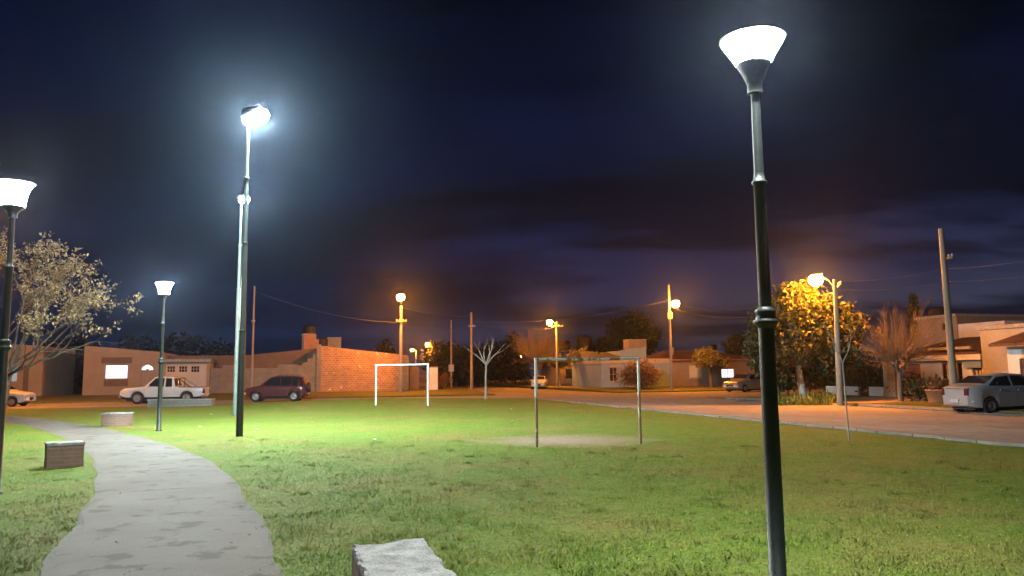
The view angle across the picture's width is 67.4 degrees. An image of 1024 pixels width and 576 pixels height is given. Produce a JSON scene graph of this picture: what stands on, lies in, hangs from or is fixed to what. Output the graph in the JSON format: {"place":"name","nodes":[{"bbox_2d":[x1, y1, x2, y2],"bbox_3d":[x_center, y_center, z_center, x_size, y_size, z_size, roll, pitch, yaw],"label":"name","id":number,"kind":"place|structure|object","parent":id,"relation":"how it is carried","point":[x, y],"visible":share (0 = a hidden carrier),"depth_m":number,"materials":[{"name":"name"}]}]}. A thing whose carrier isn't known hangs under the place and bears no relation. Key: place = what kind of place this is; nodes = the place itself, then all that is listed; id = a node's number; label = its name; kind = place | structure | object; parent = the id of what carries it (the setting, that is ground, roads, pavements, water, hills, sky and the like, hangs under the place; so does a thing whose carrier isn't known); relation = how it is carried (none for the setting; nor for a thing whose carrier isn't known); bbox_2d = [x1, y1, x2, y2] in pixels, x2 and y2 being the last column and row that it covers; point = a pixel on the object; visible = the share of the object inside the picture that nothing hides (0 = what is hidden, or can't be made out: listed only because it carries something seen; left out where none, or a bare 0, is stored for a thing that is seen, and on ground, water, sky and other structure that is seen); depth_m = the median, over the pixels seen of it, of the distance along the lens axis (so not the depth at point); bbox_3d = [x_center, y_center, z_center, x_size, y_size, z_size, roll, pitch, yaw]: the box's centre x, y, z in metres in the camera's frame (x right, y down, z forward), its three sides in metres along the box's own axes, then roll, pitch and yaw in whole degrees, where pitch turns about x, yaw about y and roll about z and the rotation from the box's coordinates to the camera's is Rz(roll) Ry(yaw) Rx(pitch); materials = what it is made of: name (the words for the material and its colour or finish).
{"place":"outdoors","nodes":[
{"label":"outdoors","id":0,"kind":"place"},
{"bbox_2d":[28,386,494,403],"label":"verge","id":1,"kind":"structure","parent":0,"point":[76,396],"depth_m":60.88,"materials":[{"name":"plant"}]},
{"bbox_2d":[9,344,74,395],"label":"house","id":2,"kind":"structure","parent":1,"relation":"on","point":[54,376],"depth_m":63.87,"materials":[{"name":"paint"}]},
{"bbox_2d":[22,365,28,391],"bbox_3d":[-39.605,7.611,62.573,0.415,2.589,0.060,1,-7,-15],"label":"door","id":3,"kind":"structure","parent":2,"relation":"in","point":[26,372],"depth_m":62.56,"materials":[{"name":"brown paint"}]},
{"bbox_2d":[38,332,108,388],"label":"tree","id":4,"kind":"object","parent":1,"relation":"on","point":[79,364],"visible":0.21,"depth_m":85.02,"materials":[{"name":"grey plant"}]},
{"bbox_2d":[82,346,177,394],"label":"house","id":5,"kind":"structure","parent":1,"relation":"on","point":[110,373],"depth_m":64.31,"materials":[{"name":"paint"}]},
{"bbox_2d":[105,365,127,378],"bbox_3d":[-33.126,7.025,64.359,1.753,1.172,0.060,1,-7,-15],"label":"window","id":6,"kind":"structure","parent":5,"relation":"in","point":[111,371],"depth_m":64.35,"materials":[{"name":"glass"}]},
{"bbox_2d":[141,371,152,386],"bbox_3d":[-30.820,8.055,64.880,0.943,2.040,0.060,1,-7,-15],"label":"door","id":7,"kind":"structure","parent":5,"relation":"in","point":[146,376],"depth_m":64.88,"materials":[{"name":"paint"}]},
{"bbox_2d":[115,331,159,351],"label":"tree","id":8,"kind":"object","parent":1,"relation":"on","point":[139,344],"visible":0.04,"depth_m":93.08,"materials":[{"name":"green plant"}]},
{"bbox_2d":[163,359,214,386],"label":"garage","id":9,"kind":"structure","parent":1,"relation":"on","point":[196,372],"depth_m":65.80,"materials":[{"name":"paint"}]},
{"bbox_2d":[166,364,206,386],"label":"garage door","id":10,"kind":"structure","parent":9,"relation":"in","point":[194,373],"depth_m":65.81,"materials":[{"name":"beige"}]},
{"bbox_2d":[147,331,234,355],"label":"tree","id":11,"kind":"object","parent":1,"relation":"on","point":[188,346],"visible":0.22,"depth_m":90.71,"materials":[{"name":"green plant"}]},
{"bbox_2d":[169,348,316,367],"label":"shed","id":12,"kind":"structure","parent":1,"relation":"on","point":[275,359],"depth_m":70.32,"materials":[{"name":"brown paint"}]},
{"bbox_2d":[250,286,254,386],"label":"utility pole","id":13,"kind":"object","parent":1,"relation":"on","point":[252,352],"visible":0.95,"depth_m":65.87,"materials":[{"name":"wood"}]},
{"bbox_2d":[210,354,316,392],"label":"block wall","id":14,"kind":"structure","parent":1,"relation":"on","point":[221,380],"depth_m":67.15,"materials":[{"name":"brick"}]},
{"bbox_2d":[303,334,318,349],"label":"brick tower","id":15,"kind":"structure","parent":1,"relation":"on","point":[311,341],"depth_m":72.44,"materials":[{"name":"orange brick"}]},
{"bbox_2d":[301,325,316,349],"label":"water tank","id":16,"kind":"object","parent":15,"relation":"on","point":[309,329],"visible":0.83,"depth_m":72.79,"materials":[{"name":"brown concrete"}]},
{"bbox_2d":[318,338,328,346],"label":"water tank","id":17,"kind":"object","parent":1,"relation":"on","point":[323,341],"visible":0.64,"depth_m":73.46,"materials":[{"name":"brown concrete"}]},
{"bbox_2d":[326,337,341,347],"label":"tank tower","id":18,"kind":"structure","parent":1,"relation":"on","point":[334,342],"depth_m":74.96,"materials":[{"name":"orange brick"}]},
{"bbox_2d":[316,344,408,391],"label":"brick building","id":19,"kind":"structure","parent":1,"relation":"on","point":[341,369],"depth_m":69.34,"materials":[{"name":"brick"}]},
{"bbox_2d":[396,293,406,391],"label":"street lamp","id":20,"kind":"object","parent":1,"relation":"on","point":[400,296],"visible":0.97,"depth_m":66.14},
{"bbox_2d":[256,291,399,322],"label":"overhead wire","id":21,"kind":"object","parent":20,"relation":"attached to","point":[326,313],"visible":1,"depth_m":66.42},
{"bbox_2d":[409,367,418,389],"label":"yard wall","id":22,"kind":"structure","parent":1,"relation":"on","point":[413,378],"depth_m":71.58,"materials":[{"name":"brown paint"}]},
{"bbox_2d":[429,367,437,389],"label":"gate pillar","id":23,"kind":"structure","parent":1,"relation":"on","point":[433,378],"depth_m":71.65,"materials":[{"name":"white paint"}]},
{"bbox_2d":[438,367,454,388],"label":"shrub","id":24,"kind":"object","parent":1,"relation":"on","point":[442,381],"visible":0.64,"depth_m":75.22,"materials":[{"name":"green plant"}]},
{"bbox_2d":[7,389,868,408],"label":"cross street","id":25,"kind":"structure","parent":0,"point":[647,395],"depth_m":55.09,"materials":[{"name":"asphalt"}]},
{"bbox_2d":[7,386,35,406],"bbox_3d":[-32.058,6.651,47.899,4.042,1.460,1.840,0,-6,-7],"label":"white hatchback","id":26,"kind":"object","parent":25,"relation":"on","point":[19,397],"visible":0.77,"depth_m":47.42,"materials":[{"name":"paint"}]},
{"bbox_2d":[119,376,209,403],"bbox_3d":[-22.864,6.709,50.705,5.342,1.780,1.977,0,-6,-7],"label":"pickup truck","id":27,"kind":"object","parent":25,"relation":"on","point":[173,388],"visible":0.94,"depth_m":49.97,"materials":[{"name":"white paint"}]},
{"bbox_2d":[244,375,310,401],"bbox_3d":[-16.000,6.853,52.602,4.355,1.776,1.942,0,-6,-5],"label":"maroon suv","id":28,"kind":"object","parent":25,"relation":"on","point":[280,387],"visible":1,"depth_m":51.86,"materials":[{"name":"paint"}]},
{"bbox_2d":[723,373,760,391],"bbox_3d":[19.775,7.979,64.859,4.542,1.534,1.967,4,-8,-37],"label":"grey car","id":29,"kind":"object","parent":25,"relation":"on","point":[744,382],"visible":0.78,"depth_m":63.90,"materials":[{"name":"paint"}]},
{"bbox_2d":[0,398,1023,575],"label":"park lawn","id":30,"kind":"structure","parent":0,"point":[330,410],"depth_m":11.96,"materials":[{"name":"plant"}]},
{"bbox_2d":[0,177,36,493],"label":"park lamp","id":31,"kind":"object","parent":30,"relation":"on","point":[14,194],"visible":1,"depth_m":11.35,"materials":[{"name":"metal"}]},
{"bbox_2d":[44,440,84,468],"bbox_3d":[-8.434,3.130,14.467,0.629,0.469,0.510,4,-8,-36],"label":"brick bench","id":32,"kind":"object","parent":30,"relation":"on","point":[61,454],"visible":0.99,"depth_m":14.27,"materials":[{"name":"brick"}]},
{"bbox_2d":[0,226,143,408],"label":"blossoming tree","id":33,"kind":"object","parent":30,"relation":"on","point":[75,306],"visible":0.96,"depth_m":34.50,"materials":[{"name":"grey plant"}]},
{"bbox_2d":[101,412,133,426],"bbox_3d":[-13.732,4.566,26.733,0.906,0.470,0.627,1,-7,-12],"label":"brick bench","id":34,"kind":"object","parent":30,"relation":"on","point":[116,418],"visible":0.9,"depth_m":26.46,"materials":[{"name":"beige brick"}]},
{"bbox_2d":[5,416,282,575],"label":"footpath","id":35,"kind":"structure","parent":30,"relation":"on","point":[192,520],"depth_m":8.84,"materials":[{"name":"concrete"}]},
{"bbox_2d":[155,280,173,430],"bbox_3d":[-11.007,2.103,24.129,0.575,4.704,0.575,1,-7,-11],"label":"park lamp","id":36,"kind":"object","parent":30,"relation":"on","point":[164,287],"visible":1,"depth_m":24.11,"materials":[{"name":"metal"}]},
{"bbox_2d":[147,398,215,406],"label":"wall","id":37,"kind":"structure","parent":30,"relation":"on","point":[181,402],"depth_m":43.07,"materials":[{"name":"grey concrete"}]},
{"bbox_2d":[233,194,248,415],"bbox_3d":[-11.703,0.665,33.097,0.495,9.582,0.393,-3,-7,19],"label":"floodlight mast","id":38,"kind":"object","parent":30,"relation":"on","point":[240,198],"visible":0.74,"depth_m":33.04,"materials":[{"name":"metal"}]},
{"bbox_2d":[236,105,268,436],"bbox_3d":[-7.406,-0.571,21.799,0.783,9.422,0.624,-1,-6,0],"label":"floodlight mast","id":39,"kind":"object","parent":30,"relation":"on","point":[256,115],"visible":1,"depth_m":21.74,"materials":[{"name":"metal"}]},
{"bbox_2d":[375,363,428,405],"bbox_3d":[-5.703,5.003,39.738,2.994,2.161,0.101,-2,-7,15],"label":"football goal","id":40,"kind":"object","parent":30,"relation":"on","point":[427,364],"visible":1,"depth_m":39.82,"materials":[{"name":"white paint"}]},
{"bbox_2d":[351,538,456,575],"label":"brick bench","id":41,"kind":"object","parent":30,"relation":"on","point":[411,557],"visible":1,"depth_m":5.05,"materials":[{"name":"grey concrete"}]},
{"bbox_2d":[463,337,508,398],"bbox_3d":[-1.685,4.891,47.550,3.070,4.004,1.271,2,-7,-20],"label":"sapling","id":42,"kind":"object","parent":30,"relation":"on","point":[484,361],"visible":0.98,"depth_m":47.35,"materials":[{"name":"grey plant"}]},
{"bbox_2d":[115,468,1015,574],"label":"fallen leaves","id":43,"kind":"object","parent":30,"relation":"on","point":[519,526],"visible":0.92,"depth_m":7.14,"materials":[{"name":"brown plant"}]},
{"bbox_2d":[534,357,641,446],"bbox_3d":[1.766,2.663,17.668,2.567,2.121,0.064,1,-7,-14],"label":"football goal","id":44,"kind":"object","parent":30,"relation":"on","point":[583,359],"visible":0.88,"depth_m":17.72,"materials":[{"name":"paint"}]},
{"bbox_2d":[719,24,787,575],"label":"park lamp","id":45,"kind":"object","parent":30,"relation":"on","point":[750,49],"visible":1,"depth_m":6.20,"materials":[{"name":"metal"}]},
{"bbox_2d":[818,324,854,440],"bbox_3d":[7.514,2.203,17.959,1.150,2.843,0.697,5,-8,-40],"label":"sapling","id":46,"kind":"object","parent":30,"relation":"on","point":[844,382],"visible":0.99,"depth_m":17.98,"materials":[{"name":"brown plant"}]},
{"bbox_2d":[0,0,1023,376],"label":"sky","id":47,"kind":"structure","parent":0,"point":[508,164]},
{"bbox_2d":[75,374,1023,447],"bbox_3d":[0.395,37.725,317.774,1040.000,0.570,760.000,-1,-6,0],"label":"ground","id":48,"kind":"structure","parent":0,"point":[421,379],"depth_m":207.52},
{"bbox_2d":[371,338,396,353],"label":"tree","id":49,"kind":"object","parent":48,"relation":"on","point":[384,348],"visible":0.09,"depth_m":138.84,"materials":[{"name":"green plant"}]},
{"bbox_2d":[415,340,460,383],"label":"tree","id":50,"kind":"object","parent":48,"relation":"on","point":[428,355],"visible":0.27,"depth_m":148.27,"materials":[{"name":"green plant"}]},
{"bbox_2d":[430,344,468,385],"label":"tree","id":51,"kind":"object","parent":48,"relation":"on","point":[443,359],"visible":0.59,"depth_m":115.50,"materials":[{"name":"green plant"}]},
{"bbox_2d":[454,340,505,385],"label":"tree","id":52,"kind":"object","parent":48,"relation":"on","point":[479,369],"visible":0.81,"depth_m":110.00,"materials":[{"name":"grey plant"}]},
{"bbox_2d":[793,348,864,392],"bbox_3d":[21.097,5.439,51.991,5.231,4.056,4.938,-1,-6,0],"label":"shrub","id":53,"kind":"object","parent":48,"relation":"on","point":[821,384],"visible":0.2,"depth_m":51.10,"materials":[{"name":"green plant"}]},
{"bbox_2d":[904,292,921,344],"bbox_3d":[32.633,4.243,61.851,2.374,8.018,2.336,-1,-6,0],"label":"cypress","id":54,"kind":"object","parent":48,"relation":"on","point":[914,305],"visible":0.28,"depth_m":62.04,"materials":[{"name":"green plant"}]},
{"bbox_2d":[914,314,1023,355],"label":"building","id":55,"kind":"structure","parent":48,"relation":"on","point":[957,319],"depth_m":58.73,"materials":[{"name":"pink paint"}]},
{"bbox_2d":[928,307,943,315],"bbox_3d":[35.002,4.822,62.562,1.600,6.576,1.600,-1,-6,0],"label":"water tank","id":56,"kind":"object","parent":55,"relation":"on","point":[938,311],"visible":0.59,"depth_m":62.35,"materials":[{"name":"brown concrete"}]},
{"bbox_2d":[466,378,856,392],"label":"corner verge","id":57,"kind":"structure","parent":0,"point":[629,389],"depth_m":74.26,"materials":[{"name":"plant"}]},
{"bbox_2d":[488,330,534,383],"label":"tree","id":58,"kind":"object","parent":57,"relation":"on","point":[512,369],"visible":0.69,"depth_m":120.08,"materials":[{"name":"green plant"}]},
{"bbox_2d":[507,324,571,375],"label":"tree","id":59,"kind":"object","parent":57,"relation":"on","point":[536,351],"visible":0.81,"depth_m":96.04,"materials":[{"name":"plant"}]},
{"bbox_2d":[547,319,562,385],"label":"street lamp","id":60,"kind":"object","parent":57,"relation":"on","point":[549,322],"visible":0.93,"depth_m":89.47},
{"bbox_2d":[541,361,571,385],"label":"house","id":61,"kind":"structure","parent":57,"relation":"on","point":[548,373],"depth_m":95.94,"materials":[{"name":"beige paint"}]},
{"bbox_2d":[543,351,571,385],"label":"street tree","id":62,"kind":"object","parent":57,"relation":"on","point":[564,364],"visible":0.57,"depth_m":91.37,"materials":[{"name":"green plant"}]},
{"bbox_2d":[558,340,569,353],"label":"water tank","id":63,"kind":"object","parent":57,"relation":"on","point":[566,348],"visible":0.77,"depth_m":114.98,"materials":[{"name":"brown concrete"}]},
{"bbox_2d":[564,346,596,366],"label":"street tree","id":64,"kind":"object","parent":57,"relation":"on","point":[577,354],"visible":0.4,"depth_m":85.54,"materials":[{"name":"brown plant"}]},
{"bbox_2d":[576,335,593,351],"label":"water tank","id":65,"kind":"object","parent":57,"relation":"on","point":[582,341],"visible":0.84,"depth_m":113.43,"materials":[{"name":"brown concrete"}]},
{"bbox_2d":[593,337,615,351],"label":"tree","id":66,"kind":"object","parent":57,"relation":"on","point":[599,345],"visible":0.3,"depth_m":130.43,"materials":[{"name":"green plant"}]},
{"bbox_2d":[571,347,669,387],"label":"house","id":67,"kind":"structure","parent":57,"relation":"on","point":[592,374],"depth_m":80.39,"materials":[{"name":"beige paint"}]},
{"bbox_2d":[610,364,616,380],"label":"window","id":68,"kind":"structure","parent":67,"relation":"in","point":[613,367],"depth_m":78.95,"materials":[{"name":"white glass"}]},
{"bbox_2d":[623,339,646,348],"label":"tank housing","id":69,"kind":"object","parent":67,"relation":"on","point":[633,343],"visible":0.93,"depth_m":83.22,"materials":[{"name":"pink paint"}]},
{"bbox_2d":[603,309,663,355],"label":"tree","id":70,"kind":"object","parent":57,"relation":"on","point":[633,326],"visible":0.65,"depth_m":127.49,"materials":[{"name":"green plant"}]},
{"bbox_2d":[612,358,666,388],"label":"shrub","id":71,"kind":"object","parent":57,"relation":"on","point":[629,375],"visible":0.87,"depth_m":72.88,"materials":[{"name":"brown plant"}]},
{"bbox_2d":[667,285,678,389],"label":"street lamp","id":72,"kind":"object","parent":57,"relation":"on","point":[670,313],"visible":0.94,"depth_m":69.76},
{"bbox_2d":[646,348,754,385],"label":"house","id":73,"kind":"structure","parent":57,"relation":"on","point":[686,372],"depth_m":81.84,"materials":[{"name":"beige paint"}]},
{"bbox_2d":[689,365,701,377],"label":"window","id":74,"kind":"structure","parent":73,"relation":"in","point":[694,372],"depth_m":81.36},
{"bbox_2d":[721,369,733,377],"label":"window","id":75,"kind":"structure","parent":73,"relation":"in","point":[726,373],"depth_m":82.32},
{"bbox_2d":[690,346,728,386],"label":"tree","id":76,"kind":"object","parent":57,"relation":"on","point":[708,357],"visible":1,"depth_m":77.28,"materials":[{"name":"green plant"}]},
{"bbox_2d":[720,331,753,354],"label":"tree","id":77,"kind":"object","parent":57,"relation":"on","point":[734,342],"visible":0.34,"depth_m":95.13,"materials":[{"name":"green plant"}]},
{"bbox_2d":[419,383,1023,441],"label":"street","id":78,"kind":"structure","parent":0,"point":[995,426],"depth_m":29.04,"materials":[{"name":"asphalt"}]},
{"bbox_2d":[449,320,453,387],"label":"utility pole","id":79,"kind":"object","parent":78,"relation":"on","point":[451,368],"visible":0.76,"depth_m":83.61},
{"bbox_2d":[468,312,474,389],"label":"utility pole","id":80,"kind":"object","parent":78,"relation":"on","point":[471,359],"visible":0.97,"depth_m":73.67,"materials":[{"name":"wood"}]},
{"bbox_2d":[472,300,667,321],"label":"overhead wire","id":81,"kind":"object","parent":80,"relation":"attached to","point":[591,315],"visible":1,"depth_m":71.65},
{"bbox_2d":[531,376,547,388],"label":"white hatchback","id":82,"kind":"object","parent":78,"relation":"on","point":[542,381],"visible":0.96,"depth_m":84.86,"materials":[{"name":"paint"}]},
{"bbox_2d":[735,398,760,400],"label":"kerb","id":83,"kind":"structure","parent":78,"relation":"on","point":[745,399],"depth_m":44.10,"materials":[{"name":"concrete"}]},
{"bbox_2d":[538,398,1023,446],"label":"kerb","id":84,"kind":"structure","parent":78,"relation":"on","point":[940,436],"depth_m":21.43,"materials":[{"name":"concrete"}]},
{"bbox_2d":[858,404,971,411],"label":"kerb","id":85,"kind":"structure","parent":78,"relation":"on","point":[911,407],"depth_m":32.75,"materials":[{"name":"concrete"}]},
{"bbox_2d":[812,396,926,405],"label":"driveway","id":86,"kind":"structure","parent":0,"point":[876,399],"depth_m":38.80,"materials":[{"name":"concrete"}]},
{"bbox_2d":[737,393,1023,412],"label":"house verge","id":87,"kind":"structure","parent":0,"point":[923,403],"depth_m":35.83,"materials":[{"name":"plant"}]},
{"bbox_2d":[753,353,796,395],"bbox_3d":[16.427,4.856,47.712,2.820,3.869,2.628,-3,-7,23],"label":"bush","id":88,"kind":"object","parent":87,"relation":"on","point":[787,383],"visible":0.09,"depth_m":47.19,"materials":[{"name":"green plant"}]},
{"bbox_2d":[778,391,812,404],"bbox_3d":[13.965,5.512,38.541,2.506,0.672,2.008,-1,-6,0],"label":"strappy plant","id":89,"kind":"object","parent":87,"relation":"on","point":[781,402],"visible":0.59,"depth_m":38.21,"materials":[{"name":"green plant"}]},
{"bbox_2d":[741,276,869,399],"bbox_3d":[15.245,2.712,39.888,6.817,6.744,3.829,-1,-6,0],"label":"drooping tree","id":90,"kind":"object","parent":87,"relation":"on","point":[812,354],"visible":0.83,"depth_m":39.26,"materials":[{"name":"yellow plant"}]},
{"bbox_2d":[780,392,836,405],"bbox_3d":[14.657,5.461,37.929,2.878,0.622,2.286,-1,-6,0],"label":"strappy plant","id":91,"kind":"object","parent":87,"relation":"on","point":[811,400],"visible":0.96,"depth_m":37.80,"materials":[{"name":"green plant"}]},
{"bbox_2d":[805,389,836,401],"bbox_3d":[15.629,5.406,38.660,1.997,0.656,2.009,-7,-9,44],"label":"strappy plant","id":92,"kind":"object","parent":87,"relation":"on","point":[827,394],"visible":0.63,"depth_m":38.39,"materials":[{"name":"green plant"}]},
{"bbox_2d":[809,273,843,405],"bbox_3d":[15.664,2.552,37.761,0.779,6.749,1.826,5,-8,-39],"label":"street lamp","id":93,"kind":"object","parent":87,"relation":"on","point":[815,279],"visible":0.98,"depth_m":37.28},
{"bbox_2d":[814,334,883,392],"bbox_3d":[22.430,5.152,50.775,5.194,4.168,6.153,5,-8,-40],"label":"shrub","id":94,"kind":"object","parent":87,"relation":"on","point":[863,358],"visible":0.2,"depth_m":49.90,"materials":[{"name":"green plant"}]},
{"bbox_2d":[826,362,900,396],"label":"garden wall","id":95,"kind":"structure","parent":87,"relation":"on","point":[889,375],"depth_m":44.01,"materials":[{"name":"brown paint"}]},
{"bbox_2d":[847,356,923,394],"bbox_3d":[21.762,5.079,45.428,3.571,2.778,3.838,2,-7,-20],"label":"shrub","id":96,"kind":"object","parent":87,"relation":"on","point":[866,372],"visible":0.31,"depth_m":44.95,"materials":[{"name":"green plant"}]},
{"bbox_2d":[846,298,945,400],"bbox_3d":[18.911,3.035,37.677,4.866,5.207,4.812,-4,-7,26],"label":"pollarded tree","id":97,"kind":"object","parent":87,"relation":"on","point":[908,353],"visible":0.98,"depth_m":37.27,"materials":[{"name":"brown plant"}]},
{"bbox_2d":[886,373,948,401],"bbox_3d":[20.329,4.957,37.608,2.906,1.721,2.954,3,-8,-32],"label":"shrub","id":98,"kind":"object","parent":87,"relation":"on","point":[914,387],"visible":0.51,"depth_m":37.58,"materials":[{"name":"green plant"}]},
{"bbox_2d":[919,374,947,402],"bbox_3d":[19.697,4.648,35.681,1.300,1.301,1.120,-1,-6,0],"label":"planter","id":99,"kind":"object","parent":87,"relation":"on","point":[934,393],"visible":0.85,"depth_m":35.53,"materials":[{"name":"concrete"}]},
{"bbox_2d":[892,337,982,393],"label":"house","id":100,"kind":"structure","parent":87,"relation":"on","point":[969,363],"depth_m":44.95,"materials":[{"name":"white paint"}]},
{"bbox_2d":[957,363,962,380],"bbox_3d":[25.605,4.980,43.770,0.060,1.407,0.356,1,-7,-15],"label":"window","id":101,"kind":"structure","parent":100,"relation":"in","point":[960,376],"depth_m":43.84,"materials":[{"name":"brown wood"}]},
{"bbox_2d":[938,228,957,384],"bbox_3d":[19.095,1.314,33.564,0.365,7.931,0.625,2,-7,-19],"label":"utility pole","id":102,"kind":"object","parent":87,"relation":"on","point":[952,370],"visible":0.96,"depth_m":33.47,"materials":[{"name":"concrete"}]},
{"bbox_2d":[958,321,1023,354],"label":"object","id":103,"kind":"structure","parent":87,"relation":"on","point":[968,330],"depth_m":52.39,"materials":[{"name":"white paint"}]},
{"bbox_2d":[977,323,1023,373],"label":"house","id":104,"kind":"structure","parent":87,"relation":"on","point":[994,359],"depth_m":39.41,"materials":[{"name":"beige paint"}]},
{"bbox_2d":[988,332,1023,375],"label":"house","id":105,"kind":"structure","parent":87,"relation":"on","point":[1015,354],"depth_m":35.85,"materials":[{"name":"white paint"}]},
{"bbox_2d":[970,407,1023,415],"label":"driveway","id":106,"kind":"structure","parent":0,"point":[1008,413],"depth_m":28.72,"materials":[{"name":"concrete"}]},
{"bbox_2d":[942,373,1023,412],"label":"silver sedan","id":107,"kind":"object","parent":106,"relation":"on","point":[989,392],"visible":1,"depth_m":29.10,"materials":[{"name":"paint"}]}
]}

